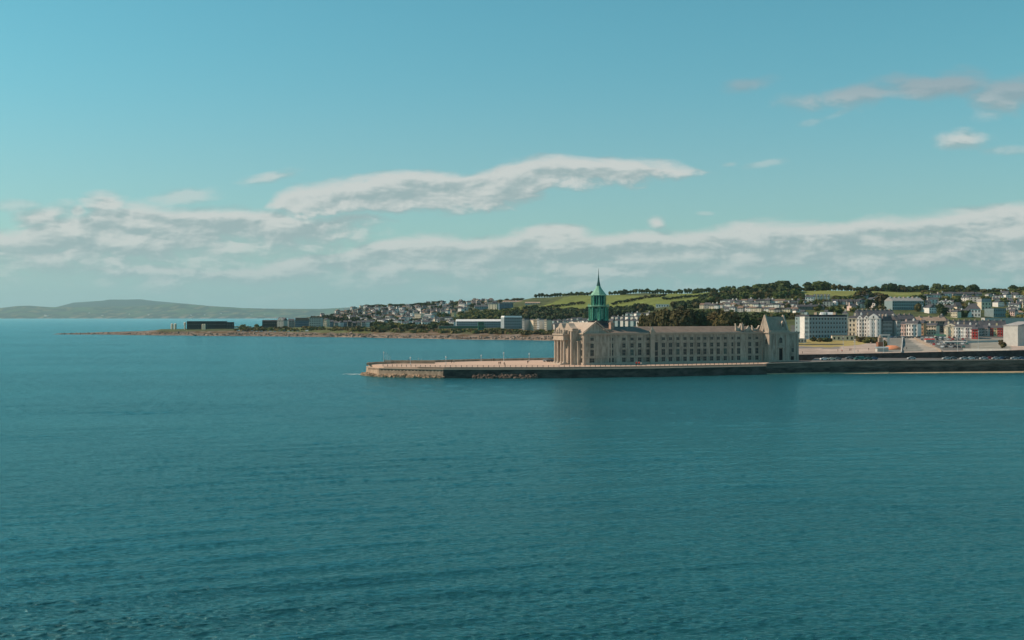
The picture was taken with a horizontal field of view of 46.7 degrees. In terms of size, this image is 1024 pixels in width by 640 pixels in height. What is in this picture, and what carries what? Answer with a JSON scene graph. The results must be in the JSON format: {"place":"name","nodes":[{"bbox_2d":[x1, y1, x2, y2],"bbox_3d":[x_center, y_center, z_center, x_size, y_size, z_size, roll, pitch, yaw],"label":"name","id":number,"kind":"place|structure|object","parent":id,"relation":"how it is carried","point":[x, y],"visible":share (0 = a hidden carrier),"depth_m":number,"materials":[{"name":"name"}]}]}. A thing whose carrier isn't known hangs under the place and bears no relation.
{"place":"outdoors","nodes":[
{"label":"outdoors","id":0,"kind":"place"},
{"bbox_2d":[0,299,373,317],"bbox_3d":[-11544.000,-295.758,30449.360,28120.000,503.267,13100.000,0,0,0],"label":"hills","id":1,"kind":"structure","parent":0,"point":[137,308],"depth_m":25519.09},
{"bbox_2d":[0,318,1023,639],"bbox_3d":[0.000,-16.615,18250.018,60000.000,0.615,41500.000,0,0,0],"label":"sea","id":2,"kind":"structure","parent":0,"point":[224,488],"depth_m":190.72,"materials":[{"name":"liquid"}]},
{"bbox_2d":[360,372,444,377],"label":"rubble","id":3,"kind":"object","parent":2,"relation":"in","point":[403,375],"visible":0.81,"depth_m":568.78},
{"bbox_2d":[472,373,537,378],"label":"fallen rubble","id":4,"kind":"object","parent":2,"relation":"in","point":[506,376],"visible":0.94,"depth_m":560.93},
{"bbox_2d":[366,358,770,377],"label":"pier","id":5,"kind":"structure","parent":2,"relation":"in","point":[468,370],"depth_m":577.47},
{"bbox_2d":[387,362,753,366],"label":"railing","id":6,"kind":"object","parent":5,"relation":"on","point":[401,365],"visible":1,"depth_m":574.89,"materials":[{"name":"grey metal"}]},
{"bbox_2d":[0,0,1023,308],"label":"sky","id":7,"kind":"structure","parent":0,"point":[263,154],"materials":[{"name":"blue"}]},
{"bbox_2d":[67,290,1023,354],"bbox_3d":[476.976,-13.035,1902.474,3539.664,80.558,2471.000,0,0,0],"label":"terrain","id":8,"kind":"structure","parent":0,"point":[910,344],"depth_m":1656.60,"materials":[{"name":"plant"}]},
{"bbox_2d":[187,321,226,329],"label":"long building","id":9,"kind":"structure","parent":8,"relation":"on","point":[209,324],"depth_m":2069.33,"materials":[{"name":"black glass"}]},
{"bbox_2d":[226,322,233,328],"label":"block of flats","id":10,"kind":"structure","parent":8,"relation":"on","point":[229,325],"depth_m":2057.04,"materials":[{"name":"black glass"}]},
{"bbox_2d":[262,320,276,327],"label":"building","id":11,"kind":"structure","parent":8,"relation":"on","point":[269,323],"depth_m":2169.17,"materials":[{"name":"grey glass"}]},
{"bbox_2d":[277,318,287,326],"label":"guest house","id":12,"kind":"structure","parent":8,"relation":"on","point":[281,322],"depth_m":2113.65,"materials":[{"name":"grey glass"}]},
{"bbox_2d":[288,319,294,327],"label":"guest house","id":13,"kind":"structure","parent":8,"relation":"on","point":[291,323],"depth_m":2053.10,"materials":[{"name":"grey glass"}]},
{"bbox_2d":[295,318,308,326],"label":"block of flats","id":14,"kind":"structure","parent":8,"relation":"on","point":[300,322],"depth_m":2040.89,"materials":[{"name":"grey glass"}]},
{"bbox_2d":[58,331,552,340],"bbox_3d":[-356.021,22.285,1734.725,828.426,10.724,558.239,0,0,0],"label":"shore rocks","id":15,"kind":"object","parent":8,"relation":"on","point":[435,336],"visible":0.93,"depth_m":1660.55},
{"bbox_2d":[309,318,322,326],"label":"block of flats","id":16,"kind":"structure","parent":8,"relation":"on","point":[316,322],"depth_m":2001.13,"materials":[{"name":"grey glass"}]},
{"bbox_2d":[323,318,329,326],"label":"guest house","id":17,"kind":"structure","parent":8,"relation":"on","point":[326,322],"depth_m":1966.47,"materials":[{"name":"beige glass"}]},
{"bbox_2d":[310,313,371,321],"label":"shore trees","id":18,"kind":"object","parent":8,"relation":"on","point":[344,315],"visible":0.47,"depth_m":2268.05,"materials":[{"name":"green plant"}]},
{"bbox_2d":[234,326,555,334],"bbox_3d":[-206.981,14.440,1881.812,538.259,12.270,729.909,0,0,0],"label":"headland scrub","id":19,"kind":"object","parent":8,"relation":"on","point":[457,330],"visible":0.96,"depth_m":1693.57,"materials":[{"name":"green plant"}]},
{"bbox_2d":[328,303,474,320],"bbox_3d":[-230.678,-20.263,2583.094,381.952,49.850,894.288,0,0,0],"label":"town trees","id":20,"kind":"object","parent":8,"relation":"on","point":[438,313],"visible":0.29,"depth_m":2553.34,"materials":[{"name":"green plant"}]},
{"bbox_2d":[355,314,453,329],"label":"shore trees","id":21,"kind":"object","parent":8,"relation":"on","point":[399,325],"visible":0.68,"depth_m":1789.36,"materials":[{"name":"green plant"}]},
{"bbox_2d":[414,313,424,318],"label":"block of flats","id":22,"kind":"structure","parent":8,"relation":"on","point":[418,315],"depth_m":2133.43,"materials":[{"name":"beige glass"}]},
{"bbox_2d":[439,326,485,328],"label":"long building","id":23,"kind":"structure","parent":8,"relation":"on","point":[455,327],"depth_m":1748.38,"materials":[{"name":"green glass"}]},
{"bbox_2d":[456,319,500,327],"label":"long building","id":24,"kind":"structure","parent":8,"relation":"on","point":[492,323],"depth_m":1758.52,"materials":[{"name":"glass"}]},
{"bbox_2d":[474,305,487,309],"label":"terrace","id":25,"kind":"structure","parent":8,"relation":"on","point":[481,307],"depth_m":2533.36,"materials":[{"name":"grey glass"}]},
{"bbox_2d":[440,304,538,321],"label":"slope trees","id":26,"kind":"object","parent":8,"relation":"on","point":[474,313],"visible":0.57,"depth_m":2168.09,"materials":[{"name":"green plant"}]},
{"bbox_2d":[488,304,497,309],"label":"block of flats","id":27,"kind":"structure","parent":8,"relation":"on","point":[492,306],"depth_m":2396.90,"materials":[{"name":"beige glass"}]},
{"bbox_2d":[498,303,512,309],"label":"block of flats","id":28,"kind":"structure","parent":8,"relation":"on","point":[504,305],"depth_m":2364.66,"materials":[{"name":"grey glass"}]},
{"bbox_2d":[501,316,521,328],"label":"block of flats","id":29,"kind":"structure","parent":8,"relation":"on","point":[511,322],"depth_m":1701.33,"materials":[{"name":"glass"}]},
{"bbox_2d":[522,319,529,329],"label":"block of flats","id":30,"kind":"structure","parent":8,"relation":"on","point":[525,324],"depth_m":1635.04,"materials":[{"name":"grey glass"}]},
{"bbox_2d":[530,319,536,330],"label":"block of flats","id":31,"kind":"structure","parent":8,"relation":"on","point":[533,324],"depth_m":1633.78,"materials":[{"name":"beige glass"}]},
{"bbox_2d":[537,319,543,328],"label":"block of flats","id":32,"kind":"structure","parent":8,"relation":"on","point":[540,323],"depth_m":1626.42,"materials":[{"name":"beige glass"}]},
{"bbox_2d":[544,319,551,330],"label":"block of flats","id":33,"kind":"structure","parent":8,"relation":"on","point":[547,324],"depth_m":1618.54,"materials":[{"name":"grey glass"}]},
{"bbox_2d":[505,299,700,319],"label":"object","id":34,"kind":"object","parent":8,"relation":"on","point":[541,312],"visible":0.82,"depth_m":1860.92,"materials":[{"name":"green plant"}]},
{"bbox_2d":[637,313,646,325],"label":"tree","id":35,"kind":"object","parent":8,"relation":"on","point":[641,319],"visible":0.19,"depth_m":903.54,"materials":[{"name":"green plant"}]},
{"bbox_2d":[644,310,658,325],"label":"tree","id":36,"kind":"object","parent":8,"relation":"on","point":[650,318],"visible":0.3,"depth_m":875.77,"materials":[{"name":"green plant"}]},
{"bbox_2d":[654,308,673,325],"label":"tree","id":37,"kind":"object","parent":8,"relation":"on","point":[663,315],"visible":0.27,"depth_m":854.14,"materials":[{"name":"green plant"}]},
{"bbox_2d":[667,306,696,325],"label":"tree","id":38,"kind":"object","parent":8,"relation":"on","point":[681,316],"visible":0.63,"depth_m":844.43,"materials":[{"name":"green plant"}]},
{"bbox_2d":[689,308,707,325],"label":"tree","id":39,"kind":"object","parent":8,"relation":"on","point":[700,318],"visible":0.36,"depth_m":855.50,"materials":[{"name":"green plant"}]},
{"bbox_2d":[705,312,717,325],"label":"tree","id":40,"kind":"object","parent":8,"relation":"on","point":[710,320],"visible":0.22,"depth_m":857.87,"materials":[{"name":"green plant"}]},
{"bbox_2d":[714,309,739,325],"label":"tree","id":41,"kind":"object","parent":8,"relation":"on","point":[724,318],"visible":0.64,"depth_m":843.91,"materials":[{"name":"green plant"}]},
{"bbox_2d":[738,312,750,326],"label":"tree","id":42,"kind":"object","parent":8,"relation":"on","point":[744,318],"visible":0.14,"depth_m":857.02,"materials":[{"name":"green plant"}]},
{"bbox_2d":[697,283,802,302],"bbox_3d":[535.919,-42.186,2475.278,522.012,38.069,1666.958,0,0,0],"label":"woodland slope","id":43,"kind":"structure","parent":8,"relation":"on","point":[726,293],"depth_m":1756.64,"materials":[{"name":"green plant"}]},
{"bbox_2d":[699,302,800,318],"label":"hillside scrub","id":44,"kind":"object","parent":8,"relation":"on","point":[790,315],"visible":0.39,"depth_m":1332.95,"materials":[{"name":"green plant"}]},
{"bbox_2d":[748,314,759,329],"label":"tree","id":45,"kind":"object","parent":8,"relation":"on","point":[754,323],"visible":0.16,"depth_m":873.83,"materials":[{"name":"green plant"}]},
{"bbox_2d":[768,280,793,288],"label":"tree","id":46,"kind":"object","parent":8,"relation":"on","point":[782,283],"visible":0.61,"depth_m":1787.45,"materials":[{"name":"green plant"}]},
{"bbox_2d":[800,316,808,338],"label":"hotel","id":47,"kind":"structure","parent":8,"relation":"on","point":[804,326],"depth_m":985.43,"materials":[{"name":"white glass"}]},
{"bbox_2d":[793,303,823,309],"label":"terrace","id":48,"kind":"structure","parent":8,"relation":"on","point":[804,306],"depth_m":1433.84,"materials":[{"name":"grey glass"}]},
{"bbox_2d":[802,282,814,290],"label":"tree","id":49,"kind":"object","parent":8,"relation":"on","point":[807,286],"visible":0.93,"depth_m":1841.61,"materials":[{"name":"green plant"}]},
{"bbox_2d":[805,294,813,301],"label":"house","id":50,"kind":"structure","parent":8,"relation":"on","point":[808,298],"depth_m":1568.53,"materials":[{"name":"stone"}]},
{"bbox_2d":[795,312,846,337],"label":"hotel","id":51,"kind":"structure","parent":8,"relation":"on","point":[825,325],"depth_m":1009.97,"materials":[{"name":"grey glass"}]},
{"bbox_2d":[809,336,832,341],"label":"garden shrubs","id":52,"kind":"object","parent":8,"relation":"on","point":[820,339],"visible":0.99,"depth_m":927.63,"materials":[{"name":"green plant"}]},
{"bbox_2d":[811,281,831,290],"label":"tree","id":53,"kind":"object","parent":8,"relation":"on","point":[821,286],"visible":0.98,"depth_m":1832.24,"materials":[{"name":"green plant"}]},
{"bbox_2d":[790,293,888,313],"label":"hillside scrub","id":54,"kind":"object","parent":8,"relation":"on","point":[833,309],"visible":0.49,"depth_m":1477.59,"materials":[{"name":"green plant"}]},
{"bbox_2d":[831,335,853,340],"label":"pavilion","id":55,"kind":"structure","parent":8,"relation":"on","point":[845,338],"depth_m":952.93,"materials":[{"name":"beige glass"}]},
{"bbox_2d":[848,313,856,335],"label":"guest house","id":56,"kind":"structure","parent":8,"relation":"on","point":[852,325],"depth_m":1043.52,"materials":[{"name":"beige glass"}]},
{"bbox_2d":[857,312,869,336],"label":"hotel","id":57,"kind":"structure","parent":8,"relation":"on","point":[861,325],"depth_m":1031.25,"materials":[{"name":"white paint"}]},
{"bbox_2d":[854,336,877,342],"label":"garden shrubs","id":58,"kind":"object","parent":8,"relation":"on","point":[864,339],"visible":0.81,"depth_m":926.02,"materials":[{"name":"green plant"}]},
{"bbox_2d":[853,289,889,308],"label":"russet copse","id":59,"kind":"object","parent":8,"relation":"on","point":[880,298],"visible":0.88,"depth_m":1550.27,"materials":[{"name":"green plant"}]},
{"bbox_2d":[853,308,893,315],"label":"terrace","id":60,"kind":"structure","parent":8,"relation":"on","point":[889,312],"depth_m":1143.84,"materials":[{"name":"grey glass"}]},
{"bbox_2d":[867,314,881,336],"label":"hotel","id":61,"kind":"structure","parent":8,"relation":"on","point":[873,325],"depth_m":1015.50,"materials":[{"name":"white paint"}]},
{"bbox_2d":[876,335,882,346],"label":"monument","id":62,"kind":"object","parent":8,"relation":"on","point":[879,343],"visible":0.84,"depth_m":748.05,"materials":[{"name":"brick"}]},
{"bbox_2d":[875,347,888,351],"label":"kiosk","id":63,"kind":"object","parent":8,"relation":"on","point":[880,349],"visible":0.8,"depth_m":709.21,"materials":[{"name":"metal"}]},
{"bbox_2d":[880,334,889,344],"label":"archway","id":64,"kind":"object","parent":8,"relation":"on","point":[888,338],"visible":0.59,"depth_m":780.20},
{"bbox_2d":[878,314,892,336],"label":"hotel","id":65,"kind":"structure","parent":8,"relation":"on","point":[886,324],"depth_m":1025.25,"materials":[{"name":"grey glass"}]},
{"bbox_2d":[881,283,897,291],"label":"tree","id":66,"kind":"object","parent":8,"relation":"on","point":[890,287],"visible":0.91,"depth_m":1873.48,"materials":[{"name":"green plant"}]},
{"bbox_2d":[885,345,900,349],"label":"play mound","id":67,"kind":"object","parent":8,"relation":"on","point":[892,347],"visible":0.77,"depth_m":728.79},
{"bbox_2d":[891,313,900,335],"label":"town house","id":68,"kind":"structure","parent":8,"relation":"on","point":[896,325],"depth_m":1026.12,"materials":[{"name":"grey glass"}]},
{"bbox_2d":[884,296,923,309],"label":"terrace","id":69,"kind":"structure","parent":8,"relation":"on","point":[899,303],"depth_m":1440.14,"materials":[{"name":"grey glass"}]},
{"bbox_2d":[901,319,907,335],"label":"town house","id":70,"kind":"structure","parent":8,"relation":"on","point":[903,328],"depth_m":1043.52,"materials":[{"name":"pink paint"}]},
{"bbox_2d":[897,313,915,320],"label":"terrace","id":71,"kind":"structure","parent":8,"relation":"on","point":[904,317],"depth_m":1122.74,"materials":[{"name":"grey glass"}]},
{"bbox_2d":[906,318,921,335],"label":"town house","id":72,"kind":"structure","parent":8,"relation":"on","point":[913,327],"depth_m":1038.53,"materials":[{"name":"white paint"}]},
{"bbox_2d":[913,284,929,291],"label":"tree","id":73,"kind":"object","parent":8,"relation":"on","point":[920,287],"visible":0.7,"depth_m":1872.78,"materials":[{"name":"green plant"}]},
{"bbox_2d":[920,318,926,334],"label":"town house","id":74,"kind":"structure","parent":8,"relation":"on","point":[924,327],"depth_m":1055.57,"materials":[{"name":"brown glass"}]},
{"bbox_2d":[914,337,941,351],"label":"wall","id":75,"kind":"structure","parent":8,"relation":"on","point":[925,343],"depth_m":830.04,"materials":[{"name":"brown stone"}]},
{"bbox_2d":[924,306,935,312],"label":"house","id":76,"kind":"structure","parent":8,"relation":"on","point":[929,309],"depth_m":1392.56,"materials":[{"name":"stone"}]},
{"bbox_2d":[915,315,945,324],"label":"terrace","id":77,"kind":"structure","parent":8,"relation":"on","point":[940,320],"depth_m":1122.12,"materials":[{"name":"brown stone"}]},
{"bbox_2d":[927,296,938,304],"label":"house","id":78,"kind":"structure","parent":8,"relation":"on","point":[934,300],"depth_m":1536.10,"materials":[{"name":"stone"}]},
{"bbox_2d":[927,321,939,334],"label":"town house","id":79,"kind":"structure","parent":8,"relation":"on","point":[933,328],"depth_m":1062.52,"materials":[{"name":"beige paint"}]},
{"bbox_2d":[930,283,941,290],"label":"tree","id":80,"kind":"object","parent":8,"relation":"on","point":[935,286],"visible":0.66,"depth_m":1843.81,"materials":[{"name":"green plant"}]},
{"bbox_2d":[910,294,969,316],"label":"hillside scrub","id":81,"kind":"object","parent":8,"relation":"on","point":[941,309],"visible":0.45,"depth_m":1417.44,"materials":[{"name":"green plant"}]},
{"bbox_2d":[938,299,953,304],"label":"town house","id":82,"kind":"structure","parent":8,"relation":"on","point":[945,301],"depth_m":1497.63,"materials":[{"name":"grey glass"}]},
{"bbox_2d":[942,284,955,289],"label":"tree","id":83,"kind":"object","parent":8,"relation":"on","point":[945,286],"visible":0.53,"depth_m":1845.70,"materials":[{"name":"green plant"}]},
{"bbox_2d":[944,321,957,337],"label":"town house","id":84,"kind":"structure","parent":8,"relation":"on","point":[948,329],"depth_m":1011.91,"materials":[{"name":"beige paint"}]},
{"bbox_2d":[951,309,960,317],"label":"house","id":85,"kind":"structure","parent":8,"relation":"on","point":[955,313],"depth_m":1332.22,"materials":[{"name":"stone"}]},
{"bbox_2d":[953,322,966,337],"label":"town house","id":86,"kind":"structure","parent":8,"relation":"on","point":[958,330],"depth_m":1006.72,"materials":[{"name":"white paint"}]},
{"bbox_2d":[943,319,978,325],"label":"terrace","id":87,"kind":"structure","parent":8,"relation":"on","point":[964,320],"depth_m":1113.89,"materials":[{"name":"grey glass"}]},
{"bbox_2d":[962,322,977,338],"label":"town house","id":88,"kind":"structure","parent":8,"relation":"on","point":[968,330],"depth_m":1001.93,"materials":[{"name":"white paint"}]},
{"bbox_2d":[921,288,1021,293],"bbox_3d":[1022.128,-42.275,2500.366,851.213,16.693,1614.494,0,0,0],"label":"crest scrub","id":89,"kind":"object","parent":8,"relation":"on","point":[966,290],"visible":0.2,"depth_m":1774.78,"materials":[{"name":"green plant"}]},
{"bbox_2d":[922,289,1023,317],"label":"hillside scrub","id":90,"kind":"object","parent":8,"relation":"on","point":[1007,313],"visible":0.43,"depth_m":1596.05,"materials":[{"name":"green plant"}]},
{"bbox_2d":[965,302,980,316],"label":"town house","id":91,"kind":"structure","parent":8,"relation":"on","point":[974,308],"depth_m":1356.68,"materials":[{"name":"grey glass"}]},
{"bbox_2d":[966,284,979,291],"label":"tree","id":92,"kind":"object","parent":8,"relation":"on","point":[972,287],"visible":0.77,"depth_m":1843.19,"materials":[{"name":"green plant"}]},
{"bbox_2d":[972,327,977,338],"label":"town house","id":93,"kind":"structure","parent":8,"relation":"on","point":[974,332],"depth_m":994.35,"materials":[{"name":"red paint"}]},
{"bbox_2d":[975,323,983,335],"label":"town house","id":94,"kind":"structure","parent":8,"relation":"on","point":[980,328],"depth_m":1047.40,"materials":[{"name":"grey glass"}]},
{"bbox_2d":[967,340,997,342],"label":"wall","id":95,"kind":"structure","parent":8,"relation":"on","point":[982,341],"depth_m":895.61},
{"bbox_2d":[977,299,990,309],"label":"town house","id":96,"kind":"structure","parent":8,"relation":"on","point":[982,304],"depth_m":1465.25,"materials":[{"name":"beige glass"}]},
{"bbox_2d":[983,325,988,335],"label":"town house","id":97,"kind":"structure","parent":8,"relation":"on","point":[985,330],"depth_m":1052.31,"materials":[{"name":"grey glass"}]},
{"bbox_2d":[963,349,1009,350],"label":"wall","id":98,"kind":"structure","parent":8,"relation":"on","point":[984,349],"depth_m":692.12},
{"bbox_2d":[978,319,1005,326],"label":"terrace","id":99,"kind":"structure","parent":8,"relation":"on","point":[991,322],"depth_m":1103.17,"materials":[{"name":"grey glass"}]},
{"bbox_2d":[984,308,1005,316],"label":"block of flats","id":100,"kind":"structure","parent":8,"relation":"on","point":[994,312],"depth_m":1367.77,"materials":[{"name":"grey glass"}]},
{"bbox_2d":[992,300,1003,306],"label":"house","id":101,"kind":"structure","parent":8,"relation":"on","point":[999,303],"depth_m":1528.48,"materials":[{"name":"stone"}]},
{"bbox_2d":[997,325,1002,335],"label":"town house","id":102,"kind":"structure","parent":8,"relation":"on","point":[1000,329],"depth_m":1049.39,"materials":[{"name":"red paint"}]},
{"bbox_2d":[981,318,1023,323],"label":"long building","id":103,"kind":"structure","parent":8,"relation":"on","point":[1010,320],"depth_m":1210.14,"materials":[{"name":"grey glass"}]},
{"bbox_2d":[1003,321,1023,345],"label":"hall","id":104,"kind":"structure","parent":8,"relation":"on","point":[1013,334],"depth_m":773.21,"materials":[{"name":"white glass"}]},
{"bbox_2d":[1008,308,1018,315],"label":"house","id":105,"kind":"structure","parent":8,"relation":"on","point":[1013,312],"depth_m":1379.91,"materials":[{"name":"stone"}]},
{"bbox_2d":[548,268,799,364],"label":"harbour building","id":106,"kind":"structure","parent":0,"point":[597,338],"depth_m":615.27,"materials":[{"name":"stone"}]},
{"bbox_2d":[655,342,657,361],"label":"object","id":107,"kind":"structure","parent":106,"relation":"in","point":[656,343],"depth_m":612.28,"materials":[{"name":"glass"}]},
{"bbox_2d":[778,346,783,361],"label":"tower door","id":108,"kind":"structure","parent":106,"relation":"in","point":[780,348],"depth_m":637.76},
{"bbox_2d":[766,360,1023,372],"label":"sea wall","id":109,"kind":"structure","parent":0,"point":[906,366],"depth_m":616.46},
{"bbox_2d":[767,371,1023,373],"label":"beach","id":110,"kind":"structure","parent":0,"point":[903,372],"depth_m":615.10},
{"bbox_2d":[771,358,1023,362],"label":"harbour road","id":111,"kind":"structure","parent":0,"point":[818,359],"depth_m":641.96,"materials":[{"name":"asphalt"}]},
{"bbox_2d":[799,350,1023,359],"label":"retaining wall","id":112,"kind":"structure","parent":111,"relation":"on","point":[1002,353],"depth_m":666.78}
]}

